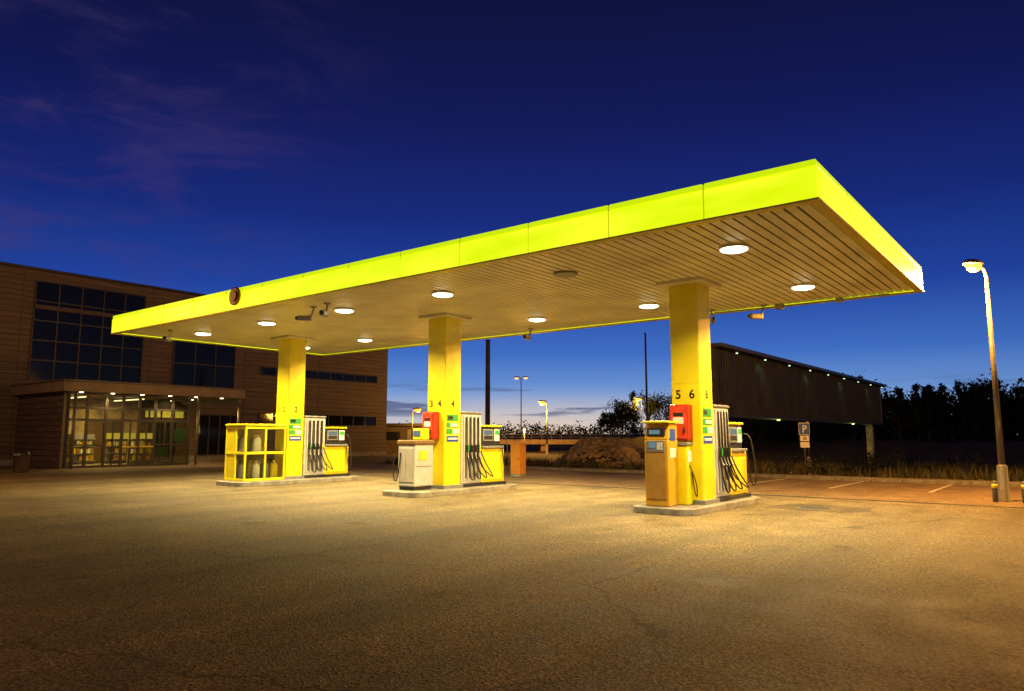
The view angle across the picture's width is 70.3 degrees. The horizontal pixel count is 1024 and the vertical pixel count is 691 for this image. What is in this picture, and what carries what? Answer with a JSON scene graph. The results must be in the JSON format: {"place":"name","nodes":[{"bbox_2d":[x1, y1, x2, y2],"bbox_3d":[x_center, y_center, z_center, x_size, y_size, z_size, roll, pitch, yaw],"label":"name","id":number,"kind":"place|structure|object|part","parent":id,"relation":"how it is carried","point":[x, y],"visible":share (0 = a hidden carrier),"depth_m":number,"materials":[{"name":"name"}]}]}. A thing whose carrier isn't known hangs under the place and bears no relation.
{"place":"outdoors","nodes":[
{"label":"outdoors","id":0,"kind":"place"},
{"bbox_2d":[14,396,62,467],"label":"entrance side wall","id":1,"kind":"structure","parent":0,"point":[46,430],"depth_m":37.50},
{"bbox_2d":[0,465,1023,690],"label":"forecourt pavement","id":2,"kind":"structure","parent":0,"point":[161,578],"depth_m":7.56,"materials":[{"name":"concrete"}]},
{"bbox_2d":[13,450,30,472],"bbox_3d":[-21.600,5.101,32.015,0.680,0.980,0.680,0,-7,0],"label":"litter bin","id":3,"kind":"object","parent":2,"relation":"on","point":[21,459],"visible":1,"depth_m":31.79,"materials":[{"name":"plastic"}]},
{"bbox_2d":[17,392,62,467],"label":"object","id":4,"kind":"object","parent":2,"relation":"on","point":[42,395],"visible":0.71,"depth_m":38.16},
{"bbox_2d":[11,381,244,401],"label":"entrance roof","id":5,"kind":"structure","parent":4,"relation":"on","point":[205,394],"depth_m":38.55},
{"bbox_2d":[11,379,246,389],"bbox_3d":[-21.497,2.398,41.325,7.100,0.078,9.870,-6,-9,38],"label":"entrance roof edge","id":6,"kind":"object","parent":5,"relation":"attached to","point":[123,383],"visible":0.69,"depth_m":38.18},
{"bbox_2d":[58,392,67,468],"bbox_3d":[-22.189,4.188,35.983,0.200,3.770,0.200,-6,-9,38],"label":"entrance corner post","id":7,"kind":"object","parent":2,"relation":"on","point":[62,430],"visible":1,"depth_m":35.90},
{"bbox_2d":[69,391,77,468],"bbox_3d":[-21.554,4.153,35.742,0.160,3.780,0.156,-6,-9,38],"label":"porch post","id":8,"kind":"object","parent":2,"relation":"on","point":[73,430],"visible":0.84,"depth_m":35.69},
{"bbox_2d":[73,462,156,465],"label":"interior floor","id":9,"kind":"structure","parent":2,"relation":"on","point":[100,464],"depth_m":40.33,"materials":[{"name":"tile"}]},
{"bbox_2d":[66,434,70,465],"bbox_3d":[-23.606,5.448,37.843,0.500,1.670,1.200,-6,-9,38],"label":"shelf unit","id":10,"kind":"object","parent":9,"relation":"on","point":[68,455],"visible":0.11,"depth_m":38.18,"materials":[{"name":"wood"}]},
{"bbox_2d":[73,434,96,464],"bbox_3d":[-24.025,5.802,40.691,0.500,1.670,1.200,-6,-9,38],"label":"shelf unit","id":11,"kind":"object","parent":9,"relation":"on","point":[80,437],"visible":0.53,"depth_m":40.64,"materials":[{"name":"grey metal"}]},
{"bbox_2d":[74,441,92,459],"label":"goods","id":12,"kind":"object","parent":11,"relation":"on","point":[86,450],"visible":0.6,"depth_m":40.66},
{"bbox_2d":[75,441,92,460],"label":"goods","id":13,"kind":"object","parent":11,"relation":"on","point":[81,450],"visible":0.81,"depth_m":40.68},
{"bbox_2d":[76,441,92,460],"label":"goods","id":14,"kind":"object","parent":11,"relation":"on","point":[80,457],"visible":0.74,"depth_m":40.44},
{"bbox_2d":[68,398,137,462],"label":"interior back wall","id":15,"kind":"structure","parent":9,"relation":"on","point":[99,414],"depth_m":43.22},
{"bbox_2d":[88,421,120,462],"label":"back wall doors","id":16,"kind":"structure","parent":15,"relation":"attached to","point":[95,428],"depth_m":42.89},
{"bbox_2d":[104,439,127,463],"bbox_3d":[-22.914,5.977,42.096,0.500,1.670,1.200,-6,-9,38],"label":"shelf unit","id":17,"kind":"object","parent":9,"relation":"on","point":[107,453],"visible":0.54,"depth_m":41.84,"materials":[{"name":"wood"}]},
{"bbox_2d":[107,441,124,459],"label":"goods","id":18,"kind":"object","parent":17,"relation":"on","point":[108,444],"visible":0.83,"depth_m":41.92},
{"bbox_2d":[110,441,125,459],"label":"goods","id":19,"kind":"object","parent":17,"relation":"on","point":[124,443],"visible":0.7,"depth_m":42.26},
{"bbox_2d":[113,441,122,459],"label":"goods","id":20,"kind":"object","parent":17,"relation":"on","point":[117,443],"visible":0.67,"depth_m":41.98},
{"bbox_2d":[127,434,151,463],"bbox_3d":[-21.015,5.856,41.123,0.500,1.670,1.200,-6,-9,38],"label":"shelf unit","id":21,"kind":"object","parent":9,"relation":"on","point":[131,461],"visible":0.43,"depth_m":41.07,"materials":[{"name":"grey metal"}]},
{"bbox_2d":[131,441,143,459],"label":"goods","id":22,"kind":"object","parent":21,"relation":"on","point":[133,444],"visible":0.62,"depth_m":40.70},
{"bbox_2d":[132,442,150,459],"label":"goods","id":23,"kind":"object","parent":21,"relation":"on","point":[141,451],"visible":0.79,"depth_m":40.98},
{"bbox_2d":[134,441,149,459],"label":"goods","id":24,"kind":"object","parent":21,"relation":"on","point":[148,443],"visible":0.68,"depth_m":41.26},
{"bbox_2d":[62,392,191,468],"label":"entrance mullions","id":25,"kind":"object","parent":2,"relation":"on","point":[155,421],"visible":0.95,"depth_m":38.44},
{"bbox_2d":[71,396,143,400],"bbox_3d":[-22.746,2.959,40.239,3.500,0.060,3.120,-6,-9,38],"label":"ceiling light fixture","id":26,"kind":"object","parent":25,"relation":"attached to","point":[114,400],"visible":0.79,"depth_m":40.74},
{"bbox_2d":[106,433,152,438],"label":"window posters","id":27,"kind":"object","parent":25,"relation":"attached to","point":[126,435],"depth_m":38.33},
{"bbox_2d":[122,446,152,447],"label":"door push bars","id":28,"kind":"object","parent":25,"relation":"attached to","point":[135,446],"depth_m":38.45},
{"bbox_2d":[145,411,183,417],"bbox_3d":[-21.974,4.341,46.039,0.100,0.450,2.400,-6,-9,38],"label":"lit shop sign","id":29,"kind":"object","parent":25,"relation":"attached to","point":[166,414],"visible":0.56,"depth_m":46.02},
{"bbox_2d":[180,399,240,405],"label":"side canopy beam","id":30,"kind":"structure","parent":25,"relation":"attached to","point":[219,402],"depth_m":44.43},
{"label":"glazing front","id":31,"kind":"object","parent":25,"relation":"attached to","visible":0},
{"bbox_2d":[155,429,184,455],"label":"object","id":32,"kind":"structure","parent":31,"relation":"attached to","point":[178,434],"depth_m":40.30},
{"bbox_2d":[216,476,357,486],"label":"pump island","id":33,"kind":"structure","parent":2,"relation":"on","point":[278,482],"depth_m":24.05,"materials":[{"name":"concrete"}]},
{"bbox_2d":[224,424,287,481],"bbox_3d":[-8.581,3.561,24.343,1.220,1.850,1.580,-6,-9,38],"label":"gas bottle display case","id":34,"kind":"object","parent":33,"relation":"on","point":[246,451],"visible":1,"depth_m":24.01,"materials":[{"name":"yellow paint"}]},
{"bbox_2d":[302,416,351,477],"bbox_3d":[-6.879,3.655,26.355,1.423,2.160,2.020,-6,-9,38],"label":"fuel dispenser","id":35,"kind":"object","parent":33,"relation":"on","point":[325,452],"visible":0.82,"depth_m":25.97,"materials":[{"name":"plastic"}]},
{"bbox_2d":[326,451,346,471],"bbox_3d":[-6.372,4.209,26.436,0.014,0.760,0.920,-6,-9,38],"label":"cabinet door","id":36,"kind":"structure","parent":35,"relation":"in","point":[338,459],"depth_m":26.44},
{"bbox_2d":[382,483,515,497],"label":"pump island","id":37,"kind":"structure","parent":2,"relation":"on","point":[432,492],"depth_m":19.71,"materials":[{"name":"concrete"}]},
{"bbox_2d":[393,428,434,490],"bbox_3d":[-2.697,3.115,19.985,0.774,1.660,0.854,-6,-9,38],"label":"dispenser","id":38,"kind":"object","parent":37,"relation":"on","point":[415,465],"visible":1,"depth_m":19.75,"materials":[{"name":"plastic"}]},
{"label":"door panels","id":39,"kind":"part","parent":38,"relation":"part of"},
{"bbox_2d":[460,411,508,486],"bbox_3d":[-1.080,3.094,21.842,1.423,2.160,2.020,-6,-9,38],"label":"fuel dispenser","id":40,"kind":"object","parent":37,"relation":"on","point":[482,457],"visible":0.72,"depth_m":21.43,"materials":[{"name":"plastic"}]},
{"bbox_2d":[483,454,502,479],"bbox_3d":[-0.572,3.648,21.923,0.014,0.760,0.920,-6,-9,38],"label":"cabinet door","id":41,"kind":"structure","parent":40,"relation":"in","point":[494,462],"depth_m":21.94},
{"bbox_2d":[350,474,1023,507],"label":"drainage channel","id":42,"kind":"object","parent":2,"relation":"on","point":[768,495],"visible":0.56,"depth_m":18.90,"materials":[{"name":"metal"}]},
{"bbox_2d":[765,504,870,512],"bbox_3d":[6.863,3.617,16.193,2.100,0.001,1.600,-6,-9,38],"label":"asphalt patch","id":43,"kind":"object","parent":2,"relation":"on","point":[845,509],"visible":0.88,"depth_m":16.07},
{"bbox_2d":[796,506,833,509],"bbox_3d":[6.754,3.619,16.215,0.800,0.020,0.800,-6,-9,38],"label":"manhole cover","id":44,"kind":"object","parent":43,"relation":"on","point":[815,507],"visible":0.98,"depth_m":16.19,"materials":[{"name":"metal"}]},
{"bbox_2d":[0,0,1023,434],"label":"sky","id":45,"kind":"structure","parent":0,"point":[207,147],"materials":[{"name":"blue"}]},
{"bbox_2d":[161,460,1023,506],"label":"road","id":46,"kind":"structure","parent":0,"point":[977,495],"depth_m":23.12,"materials":[{"name":"asphalt"}]},
{"bbox_2d":[194,397,200,464],"bbox_3d":[-17.645,4.779,40.771,0.160,3.780,0.156,-6,-9,38],"label":"porch post","id":47,"kind":"object","parent":46,"relation":"on","point":[197,431],"visible":1,"depth_m":40.71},
{"bbox_2d":[237,403,240,429],"bbox_3d":[-16.102,5.022,42.723,0.160,3.780,0.156,-6,-9,38],"label":"porch post","id":48,"kind":"object","parent":46,"relation":"on","point":[238,414],"visible":0.34,"depth_m":42.78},
{"bbox_2d":[510,443,526,476],"bbox_3d":[0.250,4.572,29.058,0.540,1.300,0.460,-6,-9,38],"label":"utility cabinet","id":49,"kind":"object","parent":46,"relation":"on","point":[518,459],"visible":1,"depth_m":28.90,"materials":[{"name":"metal"}]},
{"bbox_2d":[748,479,953,491],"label":"parking bay lines","id":50,"kind":"object","parent":46,"relation":"on","point":[864,481],"visible":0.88,"depth_m":23.52,"materials":[{"name":"paint"}]},
{"bbox_2d":[991,481,998,501],"bbox_3d":[11.750,3.551,17.697,0.128,0.520,0.125,0,-7,0],"label":"bollard","id":51,"kind":"object","parent":46,"relation":"on","point":[994,486],"visible":1,"depth_m":17.66,"materials":[{"name":"metal"}]},
{"bbox_2d":[1021,481,1023,502],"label":"bollard","id":52,"kind":"object","parent":46,"relation":"on","point":[1022,485],"visible":0.98,"depth_m":17.44,"materials":[{"name":"metal"}]},
{"bbox_2d":[266,433,1023,474],"bbox_3d":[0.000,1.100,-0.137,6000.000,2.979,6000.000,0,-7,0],"label":"ground","id":53,"kind":"structure","parent":0,"point":[985,451],"depth_m":69.74,"materials":[{"name":"brown plant"}]},
{"bbox_2d":[0,265,386,459],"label":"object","id":54,"kind":"structure","parent":53,"relation":"on","point":[172,363],"depth_m":47.74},
{"bbox_2d":[0,261,206,295],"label":"parapet cap","id":55,"kind":"object","parent":54,"relation":"on","point":[90,277],"visible":0.09,"depth_m":43.55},
{"bbox_2d":[0,451,386,465],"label":"plinth","id":56,"kind":"structure","parent":54,"relation":"attached to","point":[7,462],"depth_m":48.22,"materials":[{"name":"concrete"}]},
{"bbox_2d":[197,414,240,455],"bbox_3d":[-19.698,6.006,48.900,0.058,2.730,3.080,-6,-9,38],"label":"shop window frame","id":57,"kind":"object","parent":56,"relation":"on","point":[219,415],"visible":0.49,"depth_m":48.74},
{"bbox_2d":[198,415,236,454],"bbox_3d":[-19.730,6.010,48.925,0.020,2.650,3.000,-6,-9,38],"label":"shop window glass","id":58,"kind":"object","parent":57,"relation":"in","point":[203,434],"visible":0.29,"depth_m":48.60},
{"bbox_2d":[0,265,387,458],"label":"horizontal cladding","id":59,"kind":"structure","parent":54,"relation":"attached to","point":[359,442],"depth_m":48.76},
{"bbox_2d":[27,280,146,382],"bbox_3d":[-24.914,-0.595,43.021,0.058,5.670,6.170,-6,-9,38],"label":"window frame","id":60,"kind":"object","parent":59,"relation":"attached to","point":[80,325],"visible":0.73,"depth_m":42.55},
{"bbox_2d":[34,304,119,317],"bbox_3d":[-24.899,-1.911,43.173,0.140,0.250,6.100,-6,-9,38],"label":"window lintel band","id":61,"kind":"object","parent":60,"relation":"attached to","point":[70,310],"depth_m":42.30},
{"bbox_2d":[29,281,144,382],"bbox_3d":[-24.946,-0.591,43.046,0.020,5.600,6.100,-6,-9,38],"label":"window glass","id":62,"kind":"object","parent":60,"relation":"in","point":[44,350],"visible":0.79,"depth_m":42.69,"materials":[{"name":"glass"}]},
{"bbox_2d":[9,269,319,458],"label":"cladding joints","id":63,"kind":"object","parent":59,"relation":"attached to","point":[149,366],"visible":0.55,"depth_m":40.48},
{"bbox_2d":[151,419,177,456],"bbox_3d":[-21.981,5.846,45.985,0.058,2.340,1.690,-6,-9,38],"label":"side door frame","id":64,"kind":"object","parent":59,"relation":"attached to","point":[164,437],"visible":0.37,"depth_m":46.00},
{"bbox_2d":[155,423,176,454],"bbox_3d":[-22.013,5.849,46.011,0.020,2.250,1.600,-6,-9,38],"label":"side door glass","id":65,"kind":"object","parent":64,"relation":"attached to","point":[167,437],"visible":0.43,"depth_m":46.06,"materials":[{"name":"black"}]},
{"bbox_2d":[171,341,235,387],"bbox_3d":[-20.471,1.296,48.495,0.058,3.270,4.370,-6,-9,38],"label":"window frame","id":66,"kind":"object","parent":59,"relation":"attached to","point":[214,365],"visible":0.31,"depth_m":48.23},
{"bbox_2d":[173,341,234,387],"bbox_3d":[-20.503,1.299,48.520,0.020,3.200,4.300,-6,-9,38],"label":"window glass","id":67,"kind":"object","parent":66,"relation":"in","point":[183,373],"visible":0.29,"depth_m":48.44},
{"bbox_2d":[258,413,376,426],"bbox_3d":[-14.517,5.706,55.599,0.058,0.870,10.870,-6,-9,38],"label":"window frame","id":68,"kind":"object","parent":59,"relation":"attached to","point":[328,419],"visible":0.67,"depth_m":56.98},
{"bbox_2d":[260,414,375,425],"bbox_3d":[-14.549,5.709,55.624,0.039,0.800,10.800,-6,-9,38],"label":"window glass","id":69,"kind":"object","parent":68,"relation":"in","point":[333,420],"visible":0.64,"depth_m":56.93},
{"bbox_2d":[261,366,377,383],"bbox_3d":[-14.517,2.332,56.019,0.058,0.670,10.870,-6,-9,38],"label":"window frame","id":70,"kind":"object","parent":59,"relation":"attached to","point":[325,372],"visible":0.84,"depth_m":56.46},
{"bbox_2d":[262,367,375,382],"bbox_3d":[-14.549,2.335,56.044,0.039,0.600,10.800,-6,-9,38],"label":"window glass","id":71,"kind":"object","parent":70,"relation":"in","point":[322,375],"visible":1,"depth_m":56.70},
{"bbox_2d":[385,423,421,453],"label":"warehouse","id":72,"kind":"structure","parent":53,"relation":"on","point":[395,432],"depth_m":69.39,"materials":[{"name":"brown metal"}]},
{"bbox_2d":[386,432,399,439],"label":"windows","id":73,"kind":"structure","parent":72,"relation":"in","point":[389,435],"depth_m":69.35,"materials":[{"name":"black glass"}]},
{"bbox_2d":[407,430,410,439],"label":"doors","id":74,"kind":"structure","parent":72,"relation":"in","point":[408,431],"depth_m":69.51,"materials":[{"name":"wood"}]},
{"bbox_2d":[411,408,421,439],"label":"street lamp","id":75,"kind":"object","parent":53,"relation":"on","point":[417,409],"visible":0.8,"depth_m":65.45,"materials":[{"name":"metal"}]},
{"bbox_2d":[485,340,489,424],"bbox_3d":[-1.500,3.507,44.910,0.816,7.780,0.796,0,-7,0],"label":"mast","id":76,"kind":"object","parent":53,"relation":"on","point":[487,396],"visible":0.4,"depth_m":44.92,"materials":[{"name":"metal"}]},
{"bbox_2d":[513,376,527,438],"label":"street lamp","id":77,"kind":"object","parent":53,"relation":"on","point":[518,377],"visible":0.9,"depth_m":79.83,"materials":[{"name":"metal"}]},
{"bbox_2d":[406,420,645,433],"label":"forest edge","id":78,"kind":"object","parent":53,"relation":"on","point":[539,428],"visible":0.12,"depth_m":227.04,"materials":[{"name":"green plant"}]},
{"bbox_2d":[538,400,548,454],"bbox_3d":[2.767,7.261,64.199,0.578,4.842,1.340,-5,-8,32],"label":"street lamp","id":79,"kind":"object","parent":53,"relation":"on","point":[542,402],"visible":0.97,"depth_m":64.39,"materials":[{"name":"metal"}]},
{"bbox_2d":[500,428,629,450],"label":"road bridge","id":80,"kind":"structure","parent":53,"relation":"on","point":[541,444],"depth_m":73.94,"materials":[{"name":"concrete"}]},
{"bbox_2d":[595,409,618,435],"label":"birch tree","id":81,"kind":"object","parent":53,"relation":"on","point":[604,422],"visible":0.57,"depth_m":91.40,"materials":[{"name":"green plant"}]},
{"bbox_2d":[601,397,641,438],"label":"birch tree","id":82,"kind":"object","parent":53,"relation":"on","point":[619,413],"visible":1,"depth_m":87.08,"materials":[{"name":"green plant"}]},
{"bbox_2d":[608,401,639,433],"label":"birch tree","id":83,"kind":"object","parent":53,"relation":"on","point":[626,423],"visible":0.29,"depth_m":90.26,"materials":[{"name":"green plant"}]},
{"bbox_2d":[625,390,644,436],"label":"pine tree","id":84,"kind":"object","parent":53,"relation":"on","point":[633,394],"visible":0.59,"depth_m":89.52,"materials":[{"name":"green plant"}]},
{"bbox_2d":[635,397,642,435],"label":"street lamp","id":85,"kind":"object","parent":53,"relation":"on","point":[637,398],"visible":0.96,"depth_m":89.29,"materials":[{"name":"metal"}]},
{"bbox_2d":[644,333,647,423],"bbox_3d":[9.250,3.812,49.911,0.384,9.480,0.374,0,-7,0],"label":"mast","id":86,"kind":"object","parent":53,"relation":"on","point":[646,388],"visible":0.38,"depth_m":50.05,"materials":[{"name":"metal"}]},
{"bbox_2d":[630,390,669,424],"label":"birch tree","id":87,"kind":"object","parent":53,"relation":"on","point":[650,400],"visible":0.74,"depth_m":91.23,"materials":[{"name":"green plant"}]},
{"bbox_2d":[644,389,671,420],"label":"birch tree","id":88,"kind":"object","parent":53,"relation":"on","point":[661,408],"visible":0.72,"depth_m":89.85,"materials":[{"name":"green plant"}]},
{"bbox_2d":[385,453,1023,481],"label":"grass","id":89,"kind":"structure","parent":53,"relation":"on","point":[984,470],"depth_m":32.97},
{"bbox_2d":[505,465,1020,486],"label":"road kerb","id":90,"kind":"structure","parent":53,"relation":"on","point":[906,480],"depth_m":26.52,"materials":[{"name":"concrete"}]},
{"bbox_2d":[551,436,984,480],"bbox_3d":[13.794,5.006,31.494,39.660,2.187,7.391,-6,-9,38],"label":"rubble mound","id":91,"kind":"object","parent":53,"relation":"on","point":[619,449],"visible":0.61,"depth_m":37.44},
{"bbox_2d":[710,342,886,464],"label":"elevated covered walkway","id":92,"kind":"structure","parent":53,"relation":"on","point":[749,384],"depth_m":41.00,"materials":[{"name":"metal"}]},
{"bbox_2d":[798,423,809,474],"bbox_3d":[12.752,4.529,31.670,0.520,2.320,0.084,1,-7,-10],"label":"parking sign","id":93,"kind":"object","parent":53,"relation":"on","point":[804,429],"visible":0.98,"depth_m":31.70,"materials":[{"name":"metal"}]},
{"bbox_2d":[807,422,811,466],"bbox_3d":[19.799,5.723,49.500,1.183,5.618,0.517,2,-7,-16],"label":"sign post","id":94,"kind":"object","parent":53,"relation":"on","point":[808,452],"visible":0.06,"depth_m":49.42,"materials":[{"name":"metal"}]},
{"bbox_2d":[637,441,1023,475],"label":"scrub bushes","id":95,"kind":"object","parent":53,"relation":"on","point":[874,459],"visible":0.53,"depth_m":46.31,"materials":[{"name":"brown plant"}]},
{"bbox_2d":[728,368,1023,444],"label":"distant tree line","id":96,"kind":"object","parent":53,"relation":"on","point":[929,414],"visible":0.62,"depth_m":82.25,"materials":[{"name":"green plant"}]},
{"bbox_2d":[963,259,1011,501],"bbox_3d":[11.816,0.847,18.115,0.935,6.090,0.336,3,-8,-24],"label":"street lamp","id":97,"kind":"object","parent":53,"relation":"on","point":[973,265],"visible":0.94,"depth_m":18.14,"materials":[{"name":"metal"}]},
{"bbox_2d":[633,496,759,515],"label":"pump island","id":98,"kind":"structure","parent":0,"point":[684,510],"depth_m":15.11,"materials":[{"name":"concrete"}]},
{"bbox_2d":[111,159,924,504],"bbox_3d":[-1.853,1.266,20.593,22.770,5.490,8.860,-6,-9,38],"label":"gas station canopy","id":99,"kind":"object","parent":98,"relation":"on","point":[685,261],"visible":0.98,"depth_m":16.27,"materials":[{"name":"yellow"}]},
{"bbox_2d":[163,330,173,341],"bbox_3d":[-11.192,-0.338,23.657,0.180,0.390,0.560,0,-7,-2],"label":"security camera","id":100,"kind":"object","parent":99,"relation":"attached to","point":[166,338],"visible":1,"depth_m":23.57,"materials":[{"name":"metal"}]},
{"bbox_2d":[295,306,316,320],"bbox_3d":[-5.519,-0.853,19.512,0.560,0.390,0.180,1,-7,-6],"label":"security camera","id":101,"kind":"object","parent":99,"relation":"attached to","point":[302,318],"visible":1,"depth_m":19.44,"materials":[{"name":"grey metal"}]},
{"bbox_2d":[319,303,330,317],"bbox_3d":[-4.854,-0.937,18.837,0.180,0.390,0.560,0,-7,4],"label":"security camera","id":102,"kind":"object","parent":99,"relation":"attached to","point":[323,313],"visible":1,"depth_m":18.77,"materials":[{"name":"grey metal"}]},
{"bbox_2d":[422,411,438,439],"bbox_3d":[-2.303,2.254,20.473,0.440,0.780,0.308,-6,-9,38],"label":"fire extinguisher box","id":103,"kind":"object","parent":99,"relation":"attached to","point":[430,421],"visible":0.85,"depth_m":20.35,"materials":[{"name":"red paint"}]},
{"bbox_2d":[422,413,431,437],"bbox_3d":[-2.372,2.243,20.385,0.380,0.700,0.013,-6,-9,38],"label":"door","id":104,"kind":"structure","parent":103,"relation":"in","point":[425,415],"depth_m":20.36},
{"bbox_2d":[523,328,532,339],"bbox_3d":[0.512,-0.379,23.327,0.180,0.390,0.560,-4,-8,26],"label":"security camera","id":105,"kind":"object","parent":99,"relation":"attached to","point":[527,337],"visible":1,"depth_m":23.26,"materials":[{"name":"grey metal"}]},
{"bbox_2d":[669,404,692,440],"bbox_3d":[3.670,1.676,15.825,0.440,0.780,0.308,-6,-9,38],"label":"fire extinguisher box","id":106,"kind":"object","parent":99,"relation":"attached to","point":[681,414],"visible":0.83,"depth_m":15.70,"materials":[{"name":"red paint"}]},
{"bbox_2d":[670,406,686,438],"bbox_3d":[3.600,1.665,15.737,0.380,0.700,0.013,-6,-9,38],"label":"door","id":107,"kind":"structure","parent":106,"relation":"in","point":[673,409],"depth_m":15.69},
{"bbox_2d":[709,309,715,323],"bbox_3d":[5.472,-0.809,19.870,0.180,0.390,0.560,-1,-7,9],"label":"security camera","id":108,"kind":"object","parent":99,"relation":"attached to","point":[712,319],"visible":0.97,"depth_m":19.78,"materials":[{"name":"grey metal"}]},
{"bbox_2d":[748,304,766,319],"bbox_3d":[6.486,-0.890,19.220,0.560,0.390,0.180,2,-7,-17],"label":"security camera","id":109,"kind":"object","parent":99,"relation":"attached to","point":[755,316],"visible":1,"depth_m":19.14,"materials":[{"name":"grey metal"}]},
{"bbox_2d":[714,293,888,313],"bbox_3d":[7.358,-1.048,18.879,4.400,0.140,0.140,-6,-9,38],"label":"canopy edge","id":110,"kind":"object","parent":99,"relation":"attached to","point":[782,306],"visible":1,"depth_m":18.75,"materials":[{"name":"yellow metal"}]},
{"bbox_2d":[641,421,678,506],"bbox_3d":[3.173,2.494,15.445,0.620,1.770,0.560,-6,-9,38],"label":"payment terminal","id":111,"kind":"object","parent":98,"relation":"on","point":[661,469],"visible":1,"depth_m":15.25,"materials":[{"name":"yellow paint"}]},
{"bbox_2d":[677,442,697,504],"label":"air water unit","id":112,"kind":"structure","parent":98,"relation":"on","point":[686,485],"depth_m":15.45,"materials":[{"name":"yellow paint"}]},
{"bbox_2d":[712,404,756,501],"bbox_3d":[4.893,2.516,17.195,1.423,2.160,2.020,-6,-9,38],"label":"fuel dispenser","id":113,"kind":"object","parent":98,"relation":"on","point":[730,454],"visible":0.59,"depth_m":16.69,"materials":[{"name":"plastic"}]},
{"bbox_2d":[731,458,746,491],"bbox_3d":[5.401,3.070,17.275,0.014,0.760,0.920,-6,-9,38],"label":"cabinet door","id":114,"kind":"structure","parent":113,"relation":"in","point":[740,463],"depth_m":17.33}
]}

